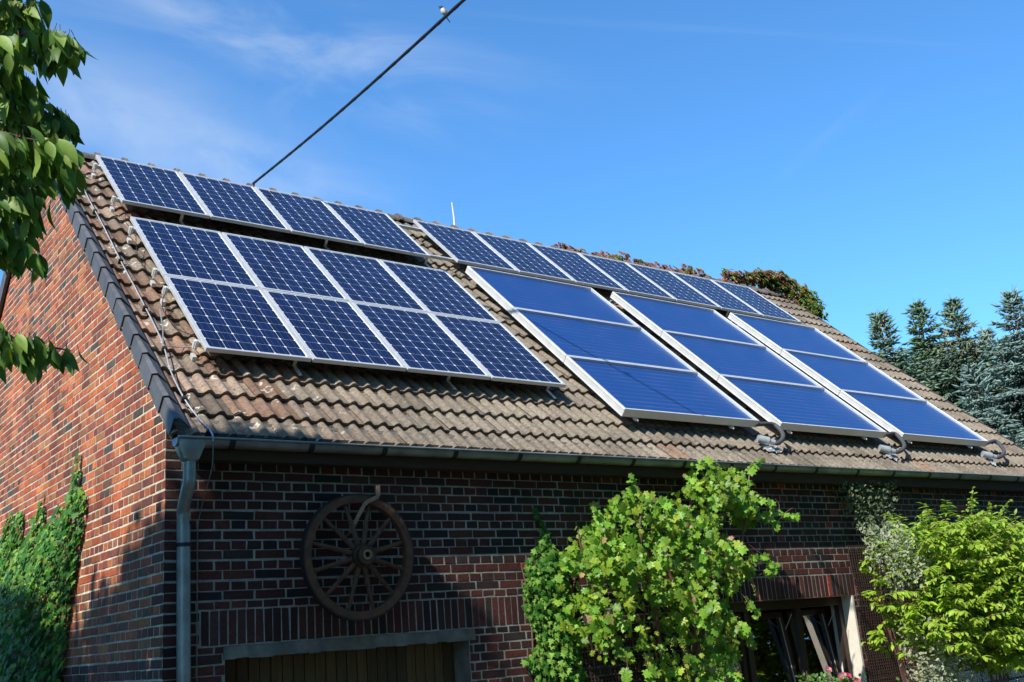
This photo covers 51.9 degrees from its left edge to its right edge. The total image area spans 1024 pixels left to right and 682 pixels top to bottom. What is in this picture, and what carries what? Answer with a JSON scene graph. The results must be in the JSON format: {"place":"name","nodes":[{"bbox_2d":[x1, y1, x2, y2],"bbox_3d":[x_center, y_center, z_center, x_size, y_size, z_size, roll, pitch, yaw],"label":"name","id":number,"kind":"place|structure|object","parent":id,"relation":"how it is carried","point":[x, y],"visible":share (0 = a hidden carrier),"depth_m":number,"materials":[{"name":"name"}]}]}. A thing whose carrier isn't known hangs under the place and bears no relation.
{"place":"outdoors","nodes":[
{"label":"outdoors","id":0,"kind":"place"},
{"bbox_2d":[0,0,1023,378],"label":"sky","id":1,"kind":"structure","parent":0,"point":[869,154],"materials":[{"name":"blue"}]},
{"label":"ground","id":2,"kind":"structure","parent":0,"visible":0},
{"bbox_2d":[0,0,97,385],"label":"cherry tree","id":3,"kind":"object","parent":2,"relation":"on","point":[41,157],"visible":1,"depth_m":3.53,"materials":[{"name":"green plant"}]},
{"bbox_2d":[0,151,1023,681],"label":"brick barn","id":4,"kind":"structure","parent":2,"relation":"on","point":[468,475],"depth_m":9.68,"materials":[{"name":"red brick"}]},
{"bbox_2d":[0,451,86,681],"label":"gable ivy","id":5,"kind":"object","parent":4,"relation":"attached to","point":[21,616],"visible":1,"depth_m":9.92,"materials":[{"name":"green plant"}]},
{"bbox_2d":[126,226,136,243],"bbox_3d":[-2.351,-0.866,12.190,4.130,0.256,0.145,7,-20,-36],"label":"mounting rail","id":6,"kind":"object","parent":4,"relation":"attached to","point":[131,230],"visible":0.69,"depth_m":10.99,"materials":[{"name":"metal"}]},
{"bbox_2d":[80,170,213,681],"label":"lightning conductor","id":7,"kind":"object","parent":4,"relation":"attached to","point":[164,350],"visible":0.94,"depth_m":8.61,"materials":[{"name":"metal"}]},
{"bbox_2d":[150,268,160,286],"bbox_3d":[-1.839,-0.375,11.416,4.130,0.256,0.145,7,-20,-36],"label":"mounting rail","id":8,"kind":"object","parent":4,"relation":"attached to","point":[155,272],"visible":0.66,"depth_m":10.21,"materials":[{"name":"metal"}]},
{"bbox_2d":[130,216,260,287],"bbox_3d":[-3.315,-0.917,10.958,0.992,1.031,1.097,7,-19,-36],"label":"photovoltaic module","id":9,"kind":"object","parent":8,"relation":"on","point":[178,250],"visible":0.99,"depth_m":10.91,"materials":[{"name":"glass"}]},
{"bbox_2d":[221,232,348,300],"bbox_3d":[-2.509,-0.813,11.557,0.992,1.031,1.097,7,-20,-36],"label":"photovoltaic module","id":10,"kind":"object","parent":8,"relation":"on","point":[281,266],"visible":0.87,"depth_m":11.51,"materials":[{"name":"glass"}]},
{"bbox_2d":[304,246,427,311],"bbox_3d":[-1.703,-0.707,12.156,0.992,1.031,1.097,7,-19,-36],"label":"photovoltaic module","id":11,"kind":"object","parent":8,"relation":"on","point":[364,279],"visible":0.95,"depth_m":12.12,"materials":[{"name":"glass"}]},
{"bbox_2d":[379,259,499,321],"bbox_3d":[-0.898,-0.601,12.754,0.992,1.031,1.097,7,-20,-36],"label":"photovoltaic module","id":12,"kind":"object","parent":8,"relation":"on","point":[437,291],"visible":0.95,"depth_m":12.72,"materials":[{"name":"glass"}]},
{"bbox_2d":[160,286,171,305],"bbox_3d":[-1.639,-0.183,11.113,4.130,0.256,0.145,7,-20,-36],"label":"mounting rail","id":13,"kind":"object","parent":4,"relation":"attached to","point":[165,290],"visible":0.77,"depth_m":9.91,"materials":[{"name":"metal"}]},
{"bbox_2d":[91,163,422,231],"bbox_3d":[-0.218,-1.367,15.898,11.830,0.256,0.145,7,-20,-36],"label":"mounting rail","id":14,"kind":"object","parent":4,"relation":"attached to","point":[96,166],"visible":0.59,"depth_m":14.92,"materials":[{"name":"metal"}]},
{"bbox_2d":[124,211,462,335],"bbox_3d":[-2.604,-0.360,12.223,1.958,2.167,5.175,-12,-17,24],"label":"panel cable","id":15,"kind":"object","parent":4,"relation":"attached to","point":[194,335],"visible":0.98,"depth_m":10.54,"materials":[{"name":"black rubber"}]},
{"bbox_2d":[225,642,454,681],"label":"garage door","id":16,"kind":"structure","parent":4,"relation":"in","point":[423,662],"depth_m":8.79,"materials":[{"name":"brown wood"}]},
{"bbox_2d":[252,0,465,185],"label":"power line","id":17,"kind":"object","parent":4,"relation":"attached to","point":[422,37],"visible":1,"depth_m":12.06,"materials":[{"name":"black rubber"}]},
{"bbox_2d":[438,6,449,21],"bbox_3d":[-0.685,-3.308,10.627,0.121,0.171,0.063,7,-20,-36],"label":"bird","id":18,"kind":"object","parent":17,"relation":"on","point":[443,11],"visible":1,"depth_m":10.62},
{"bbox_2d":[345,485,379,536],"bbox_3d":[-1.267,1.415,8.760,0.342,0.399,0.100,-8,-16,12],"label":"iron hook","id":19,"kind":"object","parent":4,"relation":"attached to","point":[361,509],"visible":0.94,"depth_m":8.75,"materials":[{"name":"grey metal"}]},
{"bbox_2d":[300,494,413,621],"bbox_3d":[-1.235,1.764,8.626,1.030,1.030,0.220,7,-20,-36],"label":"wagon wheel","id":20,"kind":"object","parent":19,"relation":"hanging from","point":[362,555],"visible":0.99,"depth_m":8.59,"materials":[{"name":"brown wood"}]},
{"bbox_2d":[190,339,555,398],"bbox_3d":[-1.113,0.321,10.317,4.130,0.256,0.145,7,-20,-36],"label":"mounting rail","id":21,"kind":"object","parent":4,"relation":"attached to","point":[196,343],"visible":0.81,"depth_m":9.62,"materials":[{"name":"metal"}]},
{"bbox_2d":[164,275,311,361],"bbox_3d":[-2.591,-0.223,9.862,0.992,1.042,1.109,7,-19,-36],"label":"photovoltaic module","id":22,"kind":"object","parent":21,"relation":"on","point":[226,318],"visible":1,"depth_m":9.78,"materials":[{"name":"glass"}]},
{"bbox_2d":[263,289,406,370],"bbox_3d":[-1.785,-0.118,10.461,0.992,1.042,1.109,7,-20,-36],"label":"photovoltaic module","id":23,"kind":"object","parent":21,"relation":"on","point":[332,331],"visible":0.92,"depth_m":10.38,"materials":[{"name":"glass"}]},
{"bbox_2d":[351,301,490,379],"bbox_3d":[-0.979,-0.012,11.060,0.992,1.042,1.109,7,-20,-36],"label":"photovoltaic module","id":24,"kind":"object","parent":21,"relation":"on","point":[415,341],"visible":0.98,"depth_m":10.98,"materials":[{"name":"glass"}]},
{"bbox_2d":[430,313,565,387],"bbox_3d":[-0.174,0.094,11.660,0.992,1.042,1.109,7,-19,-36],"label":"photovoltaic module","id":25,"kind":"object","parent":21,"relation":"on","point":[498,351],"visible":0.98,"depth_m":11.59,"materials":[{"name":"glass"}]},
{"bbox_2d":[109,195,791,322],"bbox_3d":[0.298,-0.872,15.116,11.830,0.256,0.145,7,-20,-36],"label":"mounting rail","id":26,"kind":"object","parent":4,"relation":"attached to","point":[114,199],"visible":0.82,"depth_m":14.16,"materials":[{"name":"metal"}]},
{"bbox_2d":[95,155,209,218],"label":"photovoltaic module","id":27,"kind":"object","parent":26,"relation":"on","point":[147,186],"visible":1,"depth_m":12.32,"materials":[{"name":"glass"}]},
{"bbox_2d":[178,171,290,232],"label":"photovoltaic module","id":28,"kind":"object","parent":26,"relation":"on","point":[231,202],"visible":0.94,"depth_m":12.93,"materials":[{"name":"glass"}]},
{"bbox_2d":[254,187,363,245],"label":"photovoltaic module","id":29,"kind":"object","parent":26,"relation":"on","point":[307,216],"visible":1,"depth_m":13.53,"materials":[{"name":"glass"}]},
{"bbox_2d":[324,201,430,257],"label":"photovoltaic module","id":30,"kind":"object","parent":26,"relation":"on","point":[377,230],"visible":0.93,"depth_m":14.14,"materials":[{"name":"glass"}]},
{"bbox_2d":[413,220,518,273],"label":"photovoltaic module","id":31,"kind":"object","parent":26,"relation":"on","point":[462,246],"visible":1,"depth_m":14.98,"materials":[{"name":"glass"}]},
{"bbox_2d":[473,231,574,283],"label":"photovoltaic module","id":32,"kind":"object","parent":26,"relation":"on","point":[524,258],"visible":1,"depth_m":15.62,"materials":[{"name":"glass"}]},
{"bbox_2d":[528,243,627,292],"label":"photovoltaic module","id":33,"kind":"object","parent":26,"relation":"on","point":[577,267],"visible":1,"depth_m":16.25,"materials":[{"name":"glass"}]},
{"bbox_2d":[579,253,675,300],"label":"photovoltaic module","id":34,"kind":"object","parent":26,"relation":"on","point":[629,278],"visible":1,"depth_m":16.87,"materials":[{"name":"glass"}]},
{"bbox_2d":[626,262,720,308],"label":"photovoltaic module","id":35,"kind":"object","parent":26,"relation":"on","point":[675,287],"visible":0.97,"depth_m":17.50,"materials":[{"name":"glass"}]},
{"bbox_2d":[670,271,762,316],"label":"photovoltaic module","id":36,"kind":"object","parent":26,"relation":"on","point":[720,296],"visible":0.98,"depth_m":18.12,"materials":[{"name":"glass"}]},
{"bbox_2d":[712,280,801,323],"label":"photovoltaic module","id":37,"kind":"object","parent":26,"relation":"on","point":[761,304],"visible":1,"depth_m":18.75,"materials":[{"name":"glass"}]},
{"bbox_2d":[451,202,455,224],"bbox_3d":[-0.912,-1.923,16.436,0.046,0.513,0.035,0,-16,-15],"label":"ridge rod","id":38,"kind":"object","parent":4,"relation":"attached to","point":[453,214],"visible":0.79,"depth_m":16.44,"materials":[{"name":"beige metal"}]},
{"bbox_2d":[531,507,558,681],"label":"wall ivy","id":39,"kind":"object","parent":4,"relation":"attached to","point":[545,533],"depth_m":9.97,"materials":[{"name":"green plant"}]},
{"bbox_2d":[465,266,639,326],"bbox_3d":[0.571,-0.558,14.284,2.206,0.931,0.984,7,-20,-36],"label":"solar collector","id":40,"kind":"object","parent":4,"relation":"on","point":[508,292],"visible":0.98,"depth_m":14.26,"materials":[{"name":"glass"}]},
{"bbox_2d":[520,537,587,681],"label":"wall ivy","id":41,"kind":"object","parent":4,"relation":"attached to","point":[537,579],"depth_m":9.71,"materials":[{"name":"green plant"}]},
{"bbox_2d":[511,308,696,371],"bbox_3d":[1.186,0.031,13.353,2.206,0.924,0.977,7,-20,-36],"label":"solar collector","id":42,"kind":"object","parent":4,"relation":"on","point":[561,337],"visible":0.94,"depth_m":13.32,"materials":[{"name":"glass"}]},
{"bbox_2d":[557,626,673,681],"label":"garden net","id":43,"kind":"object","parent":4,"relation":"attached to","point":[617,663],"visible":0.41,"depth_m":10.12,"materials":[{"name":"green plastic"}]},
{"bbox_2d":[564,356,758,429],"bbox_3d":[1.788,0.632,12.438,2.206,0.941,0.940,7,-20,-36],"label":"solar collector","id":44,"kind":"object","parent":4,"relation":"on","point":[635,391],"visible":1,"depth_m":12.34,"materials":[{"name":"glass"}]},
{"bbox_2d":[610,292,764,345],"bbox_3d":[2.660,-0.286,15.836,2.206,0.931,0.984,7,-20,-36],"label":"solar collector","id":45,"kind":"object","parent":4,"relation":"on","point":[657,317],"visible":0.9,"depth_m":15.81,"materials":[{"name":"glass"}]},
{"bbox_2d":[555,242,828,321],"bbox_3d":[3.173,2.437,18.912,6.166,8.255,2.878,7,-20,-36],"label":"virginia creeper","id":46,"kind":"object","parent":4,"relation":"attached to","point":[780,282],"visible":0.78,"depth_m":20.57,"materials":[{"name":"green plant"}]},
{"bbox_2d":[660,331,823,387],"bbox_3d":[3.275,0.303,14.905,2.206,0.924,0.977,7,-20,-36],"label":"solar collector","id":47,"kind":"object","parent":4,"relation":"on","point":[713,358],"visible":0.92,"depth_m":14.87,"materials":[{"name":"glass"}]},
{"bbox_2d":[755,422,784,452],"bbox_3d":[3.099,1.151,12.608,0.511,0.439,0.281,7,-20,-36],"label":"collector hose","id":48,"kind":"object","parent":4,"relation":"attached to","point":[765,440],"visible":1,"depth_m":12.49,"materials":[{"name":"rubber"}]},
{"bbox_2d":[692,596,852,681],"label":"window","id":49,"kind":"structure","parent":4,"relation":"in","point":[793,637],"depth_m":12.13,"materials":[{"name":"black glass"}]},
{"bbox_2d":[728,312,866,361],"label":"solar collector","id":50,"kind":"object","parent":4,"relation":"on","point":[778,337],"visible":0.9,"depth_m":17.34,"materials":[{"name":"glass"}]},
{"bbox_2d":[717,375,886,439],"bbox_3d":[3.877,0.904,13.990,2.206,0.941,0.940,7,-20,-36],"label":"solar collector","id":51,"kind":"object","parent":4,"relation":"on","point":[788,407],"visible":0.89,"depth_m":13.90,"materials":[{"name":"glass"}]},
{"bbox_2d":[780,349,924,399],"bbox_3d":[5.342,0.573,16.442,2.206,0.924,0.977,7,-20,-36],"label":"solar collector","id":52,"kind":"object","parent":4,"relation":"on","point":[836,375],"visible":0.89,"depth_m":16.40,"materials":[{"name":"glass"}]},
{"bbox_2d":[847,545,905,681],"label":"garden net","id":53,"kind":"object","parent":4,"relation":"attached to","point":[868,614],"visible":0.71,"depth_m":12.67,"materials":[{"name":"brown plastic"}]},
{"bbox_2d":[878,432,906,460],"bbox_3d":[5.106,1.405,14.104,0.684,0.469,0.277,10,-21,-42],"label":"collector hose","id":54,"kind":"object","parent":4,"relation":"attached to","point":[888,451],"visible":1,"depth_m":13.93,"materials":[{"name":"rubber"}]},
{"bbox_2d":[838,390,988,448],"bbox_3d":[5.944,1.173,15.526,2.206,0.941,0.940,7,-20,-36],"label":"solar collector","id":55,"kind":"object","parent":4,"relation":"on","point":[909,420],"visible":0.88,"depth_m":15.43,"materials":[{"name":"glass"}]},
{"bbox_2d":[981,439,1005,465],"bbox_3d":[7.222,1.659,15.723,0.249,0.471,0.771,-18,-21,41],"label":"collector hose","id":56,"kind":"object","parent":4,"relation":"attached to","point":[988,455],"visible":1,"depth_m":15.52,"materials":[{"name":"metal"}]},
{"bbox_2d":[784,666,898,681],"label":"rose bush","id":57,"kind":"object","parent":2,"relation":"on","point":[844,676],"visible":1,"depth_m":10.72,"materials":[{"name":"green plant"}]},
{"bbox_2d":[865,309,958,405],"bbox_3d":[12.447,4.251,33.350,7.294,11.145,7.240,7,-20,-36],"label":"spruce tree","id":58,"kind":"object","parent":2,"relation":"on","point":[896,358],"visible":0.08,"depth_m":34.38,"materials":[{"name":"green plant"}]},
{"bbox_2d":[901,298,963,407],"bbox_3d":[14.877,4.555,37.246,8.190,12.294,9.676,-7,-16,8],"label":"spruce tree","id":59,"kind":"object","parent":2,"relation":"on","point":[919,343],"visible":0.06,"depth_m":37.69,"materials":[{"name":"green plant"}]},
{"bbox_2d":[914,295,1021,419],"bbox_3d":[15.024,3.852,33.249,8.632,11.471,9.142,7,-20,-36],"label":"spruce tree","id":60,"kind":"object","parent":2,"relation":"on","point":[954,361],"visible":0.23,"depth_m":34.38,"materials":[{"name":"green plant"}]},
{"bbox_2d":[952,359,1023,448],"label":"spruce tree","id":61,"kind":"object","parent":2,"relation":"on","point":[1008,430],"visible":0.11,"depth_m":28.81,"materials":[{"name":"green plant"}]},
{"bbox_2d":[965,285,1023,443],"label":"spruce tree","id":62,"kind":"object","parent":2,"relation":"on","point":[1010,374],"visible":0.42,"depth_m":31.90,"materials":[{"name":"green plant"}]},
{"bbox_2d":[975,326,1023,433],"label":"spruce tree","id":63,"kind":"object","parent":2,"relation":"on","point":[988,335],"visible":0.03,"depth_m":38.95,"materials":[{"name":"green plant"}]},
{"bbox_2d":[992,338,1021,387],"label":"spruce tree","id":64,"kind":"object","parent":2,"relation":"on","point":[1001,346],"depth_m":42.44,"materials":[{"name":"green plant"}]},
{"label":"yard path","id":65,"kind":"structure","parent":0,"visible":0},
{"bbox_2d":[552,456,799,681],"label":"grapevine","id":66,"kind":"object","parent":65,"relation":"on","point":[598,542],"visible":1,"depth_m":10.19,"materials":[{"name":"green plant"}]},
{"bbox_2d":[832,480,904,680],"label":"euonymus","id":67,"kind":"object","parent":65,"relation":"on","point":[858,497],"visible":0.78,"depth_m":12.97,"materials":[{"name":"green plant"}]},
{"bbox_2d":[856,521,936,681],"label":"euonymus","id":68,"kind":"object","parent":65,"relation":"on","point":[892,544],"visible":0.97,"depth_m":11.32,"materials":[{"name":"green plant"}]},
{"bbox_2d":[880,567,978,681],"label":"euonymus","id":69,"kind":"object","parent":65,"relation":"on","point":[941,659],"visible":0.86,"depth_m":11.20,"materials":[{"name":"green plant"}]},
{"bbox_2d":[858,488,1023,681],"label":"garden shrub","id":70,"kind":"object","parent":65,"relation":"on","point":[985,590],"visible":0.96,"depth_m":11.63,"materials":[{"name":"green plant"}]}
]}

